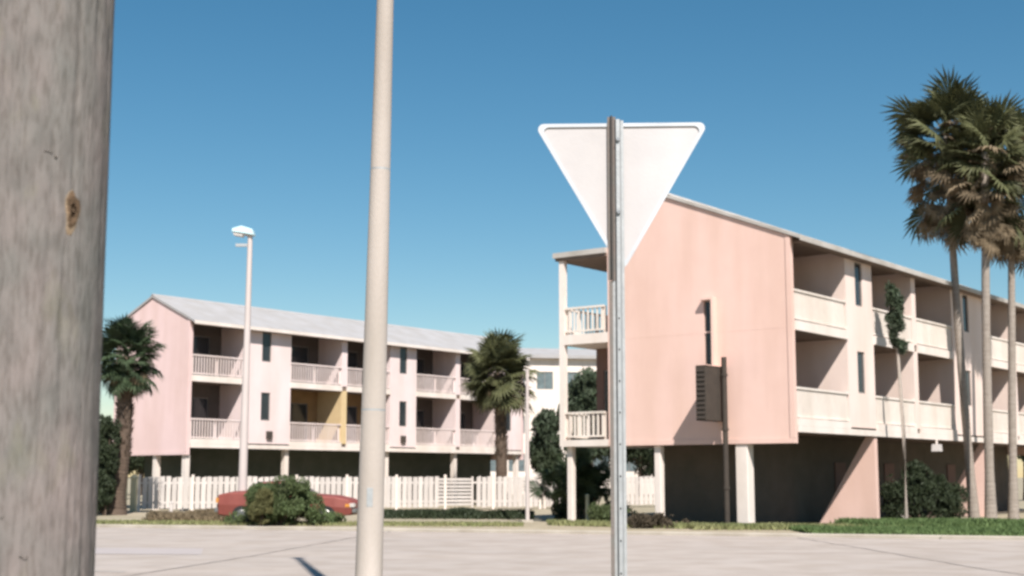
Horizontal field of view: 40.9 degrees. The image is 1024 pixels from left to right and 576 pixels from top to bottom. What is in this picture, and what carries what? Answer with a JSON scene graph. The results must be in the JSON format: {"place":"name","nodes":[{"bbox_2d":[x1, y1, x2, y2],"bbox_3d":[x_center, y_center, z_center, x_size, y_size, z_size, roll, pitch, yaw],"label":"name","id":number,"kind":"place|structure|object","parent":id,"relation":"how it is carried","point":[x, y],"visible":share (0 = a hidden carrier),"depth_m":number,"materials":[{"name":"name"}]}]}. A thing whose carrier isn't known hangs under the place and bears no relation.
{"place":"outdoors","nodes":[
{"label":"outdoors","id":0,"kind":"place"},
{"bbox_2d":[100,414,130,462],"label":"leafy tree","id":1,"kind":"object","parent":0,"point":[101,416],"depth_m":95.94,"materials":[{"name":"green plant"}]},
{"bbox_2d":[128,456,144,494],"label":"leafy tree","id":2,"kind":"object","parent":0,"point":[137,463],"visible":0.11,"depth_m":115.99,"materials":[{"name":"green plant"}]},
{"bbox_2d":[113,294,529,510],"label":"apartment building","id":3,"kind":"structure","parent":0,"point":[305,386],"depth_m":71.95,"materials":[{"name":"paint"}]},
{"bbox_2d":[190,397,207,438],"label":"window","id":4,"kind":"structure","parent":3,"relation":"in","point":[199,406],"depth_m":67.73,"materials":[{"name":"glass"}]},
{"bbox_2d":[192,335,209,375],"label":"window","id":5,"kind":"structure","parent":3,"relation":"in","point":[201,344],"depth_m":68.16,"materials":[{"name":"glass"}]},
{"bbox_2d":[261,392,269,420],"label":"window","id":6,"kind":"structure","parent":3,"relation":"in","point":[265,397],"depth_m":68.81,"materials":[{"name":"glass"}]},
{"bbox_2d":[262,332,270,361],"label":"window","id":7,"kind":"structure","parent":3,"relation":"in","point":[266,342],"depth_m":69.22,"materials":[{"name":"glass"}]},
{"bbox_2d":[290,403,306,441],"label":"window","id":8,"kind":"structure","parent":3,"relation":"in","point":[298,411],"depth_m":73.03,"materials":[{"name":"metal"}]},
{"bbox_2d":[291,345,308,382],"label":"window","id":9,"kind":"structure","parent":3,"relation":"in","point":[299,354],"depth_m":73.43,"materials":[{"name":"glass"}]},
{"bbox_2d":[346,406,356,442],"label":"window","id":10,"kind":"structure","parent":3,"relation":"in","point":[351,416],"depth_m":76.19,"materials":[{"name":"metal"}]},
{"bbox_2d":[347,351,357,386],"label":"door","id":11,"kind":"structure","parent":3,"relation":"in","point":[352,357],"depth_m":76.60,"materials":[{"name":"metal"}]},
{"bbox_2d":[399,401,405,426],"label":"window","id":12,"kind":"structure","parent":3,"relation":"in","point":[402,405],"depth_m":76.90,"materials":[{"name":"glass"}]},
{"bbox_2d":[400,347,406,373],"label":"window","id":13,"kind":"structure","parent":3,"relation":"in","point":[403,351],"depth_m":77.31,"materials":[{"name":"glass"}]},
{"bbox_2d":[416,410,423,444],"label":"door","id":14,"kind":"structure","parent":3,"relation":"in","point":[419,413],"depth_m":80.73,"materials":[{"name":"glass"}]},
{"bbox_2d":[416,358,424,391],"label":"door","id":15,"kind":"structure","parent":3,"relation":"in","point":[420,362],"depth_m":81.12,"materials":[{"name":"metal"}]},
{"bbox_2d":[460,412,464,445],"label":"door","id":16,"kind":"structure","parent":3,"relation":"in","point":[462,415],"depth_m":83.82,"materials":[{"name":"glass"}]},
{"bbox_2d":[460,363,464,394],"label":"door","id":17,"kind":"structure","parent":3,"relation":"in","point":[462,365],"depth_m":84.19,"materials":[{"name":"glass"}]},
{"bbox_2d":[506,411,510,430],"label":"window","id":18,"kind":"structure","parent":3,"relation":"in","point":[508,416],"depth_m":84.56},
{"bbox_2d":[94,527,1023,575],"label":"road","id":19,"kind":"structure","parent":0,"point":[174,552],"depth_m":28.19,"materials":[{"name":"concrete"}]},
{"bbox_2d":[97,478,1023,535],"bbox_3d":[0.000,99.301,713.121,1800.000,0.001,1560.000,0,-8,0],"label":"ground","id":20,"kind":"structure","parent":0,"point":[539,522],"depth_m":51.24,"materials":[{"name":"green plant"}]},
{"bbox_2d":[0,0,114,575],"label":"utility pole","id":21,"kind":"object","parent":20,"relation":"on","point":[56,59],"visible":1,"depth_m":3.02,"materials":[{"name":"grey wood"}]},
{"bbox_2d":[97,415,122,515],"bbox_3d":[-16.901,7.285,56.513,1.710,4.175,1.293,0,-8,0],"label":"shrub","id":22,"kind":"object","parent":20,"relation":"on","point":[108,464],"visible":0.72,"depth_m":56.33,"materials":[{"name":"green plant"}]},
{"bbox_2d":[99,313,166,514],"bbox_3d":[-16.335,5.263,57.679,3.672,8.534,3.174,4,-9,-26],"label":"palm tree","id":23,"kind":"object","parent":20,"relation":"on","point":[124,374],"visible":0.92,"depth_m":57.51,"materials":[{"name":"green plant"}]},
{"bbox_2d":[130,474,138,511],"bbox_3d":[-17.046,9.249,61.918,0.340,1.680,0.340,0,-8,0],"label":"post","id":24,"kind":"object","parent":20,"relation":"on","point":[133,492],"visible":0.95,"depth_m":61.81,"materials":[{"name":"metal"}]},
{"bbox_2d":[169,501,172,511],"bbox_3d":[-12.901,8.407,51.998,0.161,0.655,0.161,0,-8,0],"label":"bollard","id":25,"kind":"object","parent":20,"relation":"on","point":[171,506],"visible":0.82,"depth_m":51.96,"materials":[{"name":"white paint"}]},
{"bbox_2d":[141,507,229,520],"bbox_3d":[-11.504,8.101,49.301,2.589,0.529,4.293,0,-8,0],"label":"dry brush","id":26,"kind":"object","parent":20,"relation":"on","point":[207,514],"visible":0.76,"depth_m":48.53,"materials":[{"name":"beige plant"}]},
{"bbox_2d":[232,226,254,490],"bbox_3d":[-9.461,2.952,47.842,0.840,10.334,0.440,0,-8,0],"label":"street lamp","id":27,"kind":"object","parent":20,"relation":"on","point":[242,231],"visible":0.72,"depth_m":47.78,"materials":[{"name":"metal"}]},
{"bbox_2d":[247,487,273,525],"bbox_3d":[-8.108,7.047,44.353,0.864,1.284,0.866,0,-8,0],"label":"bush","id":28,"kind":"object","parent":20,"relation":"on","point":[260,504],"visible":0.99,"depth_m":44.22,"materials":[{"name":"green plant"}]},
{"bbox_2d":[223,474,346,525],"bbox_3d":[-7.496,6.968,45.072,4.154,1.744,1.673,0,-8,0],"label":"bush","id":29,"kind":"object","parent":20,"relation":"on","point":[286,507],"visible":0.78,"depth_m":44.90,"materials":[{"name":"green plant"}]},
{"bbox_2d":[214,481,357,521],"bbox_3d":[-7.567,7.300,46.843,4.840,1.450,1.824,-1,-8,4],"label":"parked car","id":30,"kind":"object","parent":20,"relation":"on","point":[233,501],"visible":0.43,"depth_m":46.11,"materials":[{"name":"red paint"}]},
{"bbox_2d":[96,519,523,526],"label":"dry grass","id":31,"kind":"structure","parent":20,"relation":"on","point":[343,523],"depth_m":45.12,"materials":[{"name":"plant"}]},
{"bbox_2d":[137,475,540,511],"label":"board fence","id":32,"kind":"object","parent":20,"relation":"on","point":[393,488],"visible":0.74,"depth_m":65.78,"materials":[{"name":"white paint"}]},
{"bbox_2d":[355,0,393,575],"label":"lamp pole","id":33,"kind":"object","parent":20,"relation":"on","point":[369,536],"visible":1,"depth_m":15.99,"materials":[{"name":"metal"}]},
{"bbox_2d":[384,506,534,519],"bbox_3d":[-2.064,8.624,52.873,5.893,0.463,4.635,0,-8,0],"label":"ground cover","id":34,"kind":"object","parent":20,"relation":"on","point":[458,512],"visible":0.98,"depth_m":52.06,"materials":[{"name":"green plant"}]},
{"bbox_2d":[459,328,543,506],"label":"palm tree","id":35,"kind":"object","parent":20,"relation":"on","point":[499,392],"visible":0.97,"depth_m":73.31,"materials":[{"name":"green plant"}]},
{"bbox_2d":[522,370,532,521],"bbox_3d":[0.546,5.580,48.693,0.400,5.360,0.400,0,-8,0],"label":"slim post","id":36,"kind":"object","parent":20,"relation":"on","point":[527,505],"visible":0.99,"depth_m":48.57,"materials":[{"name":"metal"}]},
{"bbox_2d":[529,408,562,474],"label":"leafy tree","id":37,"kind":"object","parent":20,"relation":"on","point":[545,436],"visible":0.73,"depth_m":91.94,"materials":[{"name":"green plant"}]},
{"bbox_2d":[530,446,566,489],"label":"leafy tree","id":38,"kind":"object","parent":20,"relation":"on","point":[538,460],"visible":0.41,"depth_m":83.10,"materials":[{"name":"green plant"}]},
{"bbox_2d":[543,482,559,508],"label":"board fence","id":39,"kind":"object","parent":20,"relation":"on","point":[546,502],"visible":0.19,"depth_m":68.31,"materials":[{"name":"white paint"}]},
{"bbox_2d":[96,524,1023,539],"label":"kerb","id":40,"kind":"structure","parent":20,"relation":"on","point":[976,537],"depth_m":38.15,"materials":[{"name":"concrete"}]},
{"bbox_2d":[524,438,632,519],"bbox_3d":[2.455,6.929,49.417,3.273,3.102,3.741,-6,-10,39],"label":"shrub","id":41,"kind":"object","parent":20,"relation":"on","point":[590,479],"visible":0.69,"depth_m":49.24,"materials":[{"name":"green plant"}]},
{"bbox_2d":[554,366,608,465],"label":"leafy tree","id":42,"kind":"object","parent":20,"relation":"on","point":[582,392],"visible":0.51,"depth_m":76.72,"materials":[{"name":"green plant"}]},
{"bbox_2d":[585,494,589,520],"bbox_3d":[2.654,7.739,48.338,0.161,0.985,0.161,0,-8,0],"label":"bollard","id":43,"kind":"object","parent":20,"relation":"on","point":[586,502],"visible":0.77,"depth_m":48.31,"materials":[{"name":"paint"}]},
{"bbox_2d":[586,501,637,520],"bbox_3d":[3.426,7.628,46.620,1.842,0.836,0.833,0,-8,0],"label":"shrub","id":44,"kind":"object","parent":20,"relation":"on","point":[598,512],"visible":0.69,"depth_m":46.46,"materials":[{"name":"green plant"}]},
{"bbox_2d":[538,115,704,575],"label":"road sign","id":45,"kind":"object","parent":20,"relation":"on","point":[620,176],"visible":1,"depth_m":6.70,"materials":[{"name":"metal"}]},
{"bbox_2d":[600,448,654,478],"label":"leafy tree","id":46,"kind":"object","parent":20,"relation":"on","point":[639,457],"visible":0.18,"depth_m":116.65,"materials":[{"name":"green plant"}]},
{"bbox_2d":[545,519,714,529],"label":"grass","id":47,"kind":"structure","parent":20,"relation":"on","point":[598,523],"depth_m":44.17,"materials":[{"name":"green plant"}]},
{"bbox_2d":[626,476,654,504],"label":"board fence","id":48,"kind":"object","parent":20,"relation":"on","point":[641,495],"visible":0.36,"depth_m":71.82,"materials":[{"name":"white paint"}]},
{"bbox_2d":[646,448,654,474],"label":"leafy tree","id":49,"kind":"object","parent":20,"relation":"on","point":[651,451],"depth_m":112.50,"materials":[{"name":"green plant"}]},
{"bbox_2d":[627,512,690,528],"bbox_3d":[4.537,7.213,42.622,2.056,0.579,0.867,0,-8,0],"label":"shrub","id":50,"kind":"object","parent":20,"relation":"on","point":[643,520],"visible":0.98,"depth_m":42.50,"materials":[{"name":"plant"}]},
{"bbox_2d":[552,193,1023,523],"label":"apartment building","id":51,"kind":"structure","parent":20,"relation":"on","point":[790,327],"depth_m":45.90,"materials":[{"name":"paint"}]},
{"bbox_2d":[604,370,608,435],"bbox_3d":[3.751,4.012,48.078,1.200,2.300,0.065,-6,-10,37],"label":"window","id":52,"kind":"structure","parent":51,"relation":"in","point":[606,405],"depth_m":48.42,"materials":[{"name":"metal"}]},
{"bbox_2d":[704,301,711,364],"bbox_3d":[6.367,1.468,44.025,0.380,2.140,0.060,-6,-10,37],"label":"window","id":53,"kind":"structure","parent":51,"relation":"in","point":[707,303],"depth_m":44.07,"materials":[{"name":"glass"}]},
{"bbox_2d":[721,357,729,522],"bbox_3d":[6.643,4.794,42.733,0.280,5.300,0.280,0,-8,0],"label":"post","id":54,"kind":"object","parent":51,"relation":"attached to","point":[725,430],"visible":0.84,"depth_m":42.68,"materials":[{"name":"wood"}]},
{"bbox_2d":[834,462,845,492],"bbox_3d":[12.138,7.481,50.671,0.045,2.070,0.950,-6,-10,37],"label":"storage door","id":55,"kind":"structure","parent":51,"relation":"in","point":[839,468],"depth_m":50.58,"materials":[{"name":"brown paint"}]},
{"bbox_2d":[854,262,861,306],"bbox_3d":[11.696,-0.113,46.624,0.060,1.500,0.620,-6,-10,37],"label":"window","id":56,"kind":"structure","parent":51,"relation":"in","point":[857,267],"depth_m":46.70,"materials":[{"name":"glass"}]},
{"bbox_2d":[857,351,864,393],"bbox_3d":[11.696,2.849,46.219,0.060,1.400,0.620,-6,-10,37],"label":"window","id":57,"kind":"structure","parent":51,"relation":"in","point":[860,355],"depth_m":46.29,"materials":[{"name":"glass"}]},
{"bbox_2d":[884,463,894,516],"bbox_3d":[14.931,7.977,54.291,0.045,2.070,0.950,-6,-10,37],"label":"storage door","id":58,"kind":"structure","parent":51,"relation":"in","point":[888,467],"depth_m":54.28,"materials":[{"name":"brown paint"}]},
{"bbox_2d":[931,439,942,450],"bbox_3d":[15.718,5.823,50.835,0.260,0.440,0.440,-6,-10,37],"label":"flood lamp","id":59,"kind":"object","parent":51,"relation":"attached to","point":[936,447],"visible":1,"depth_m":50.70,"materials":[{"name":"beige paint"}]},
{"bbox_2d":[946,465,955,484],"bbox_3d":[19.122,8.721,59.722,0.045,2.070,0.950,-6,-10,37],"label":"storage door","id":60,"kind":"structure","parent":51,"relation":"in","point":[951,473],"depth_m":59.76,"materials":[{"name":"brown paint"}]},
{"bbox_2d":[962,294,967,331],"bbox_3d":[18.039,1.012,54.838,0.060,1.500,0.620,-6,-10,37],"label":"window","id":61,"kind":"structure","parent":51,"relation":"in","point":[964,298],"depth_m":54.93,"materials":[{"name":"glass"}]},
{"bbox_2d":[966,370,970,405],"bbox_3d":[18.039,3.974,54.432,0.060,1.400,0.620,-6,-10,37],"label":"window","id":62,"kind":"structure","parent":51,"relation":"in","point":[967,372],"depth_m":54.57,"materials":[{"name":"glass"}]},
{"bbox_2d":[686,522,925,529],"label":"grass","id":63,"kind":"structure","parent":20,"relation":"on","point":[744,526],"depth_m":41.40,"materials":[{"name":"green plant"}]},
{"bbox_2d":[884,280,910,518],"bbox_3d":[13.092,3.796,46.400,0.914,8.274,0.780,0,-8,0],"label":"cypress tree","id":64,"kind":"object","parent":20,"relation":"on","point":[894,315],"visible":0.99,"depth_m":46.59,"materials":[{"name":"green plant"}]},
{"bbox_2d":[787,524,1023,538],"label":"grass","id":65,"kind":"structure","parent":20,"relation":"on","point":[978,530],"depth_m":37.72,"materials":[{"name":"green plant"}]},
{"bbox_2d":[879,459,968,517],"bbox_3d":[15.001,7.309,49.563,3.904,2.292,1.293,4,-9,-28],"label":"hedge","id":66,"kind":"object","parent":20,"relation":"on","point":[942,498],"visible":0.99,"depth_m":49.17,"materials":[{"name":"green plant"}]},
{"bbox_2d":[829,517,1023,527],"bbox_3d":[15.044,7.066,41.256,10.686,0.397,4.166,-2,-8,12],"label":"grass","id":67,"kind":"structure","parent":20,"relation":"on","point":[974,522],"depth_m":41.27,"materials":[{"name":"green plant"}]},
{"bbox_2d":[881,65,1004,518],"bbox_3d":[16.953,0.030,52.853,4.918,17.508,5.186,0,-8,0],"label":"palm tree","id":68,"kind":"object","parent":20,"relation":"on","point":[915,120],"visible":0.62,"depth_m":52.83,"materials":[{"name":"green plant"}]},
{"bbox_2d":[923,90,1023,517],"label":"palm tree","id":69,"kind":"object","parent":20,"relation":"on","point":[986,228],"visible":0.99,"depth_m":51.00,"materials":[{"name":"green plant"}]},
{"bbox_2d":[966,107,1023,518],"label":"palm tree","id":70,"kind":"object","parent":20,"relation":"on","point":[1013,504],"visible":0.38,"depth_m":52.00,"materials":[{"name":"green plant"}]},
{"bbox_2d":[1017,455,1023,499],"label":"leafy tree","id":71,"kind":"object","parent":20,"relation":"on","point":[1021,457],"depth_m":90.93,"materials":[{"name":"green plant"}]},
{"bbox_2d":[100,0,1023,477],"label":"sky","id":72,"kind":"structure","parent":0,"point":[226,115],"materials":[{"name":"blue"}]},
{"bbox_2d":[491,348,652,493],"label":"white building","id":73,"kind":"structure","parent":0,"point":[545,361],"depth_m":124.75,"materials":[{"name":"beige paint"}]},
{"bbox_2d":[491,460,495,471],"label":"window","id":74,"kind":"structure","parent":73,"relation":"in","point":[493,462],"depth_m":122.91,"materials":[{"name":"glass"}]},
{"bbox_2d":[508,454,524,471],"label":"window","id":75,"kind":"structure","parent":73,"relation":"in","point":[521,462],"depth_m":123.33,"materials":[{"name":"glass"}]},
{"bbox_2d":[523,416,524,433],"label":"window","id":76,"kind":"structure","parent":73,"relation":"in","point":[523,416],"depth_m":123.88,"materials":[{"name":"metal"}]},
{"bbox_2d":[537,372,552,388],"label":"window","id":77,"kind":"structure","parent":73,"relation":"in","point":[546,379],"depth_m":124.79,"materials":[{"name":"glass"}]},
{"bbox_2d":[567,372,580,385],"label":"window","id":78,"kind":"structure","parent":73,"relation":"in","point":[570,374],"depth_m":125.25,"materials":[{"name":"glass"}]},
{"bbox_2d":[594,456,608,469],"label":"window","id":79,"kind":"structure","parent":73,"relation":"in","point":[597,460],"depth_m":124.64,"materials":[{"name":"glass"}]},
{"bbox_2d":[626,462,636,471],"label":"window","id":80,"kind":"structure","parent":73,"relation":"in","point":[629,468],"depth_m":125.06,"materials":[{"name":"glass"}]},
{"bbox_2d":[629,510,1023,523],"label":"soil pad","id":81,"kind":"object","parent":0,"point":[1005,511],"depth_m":59.26,"materials":[{"name":"brown soil"}]}
]}

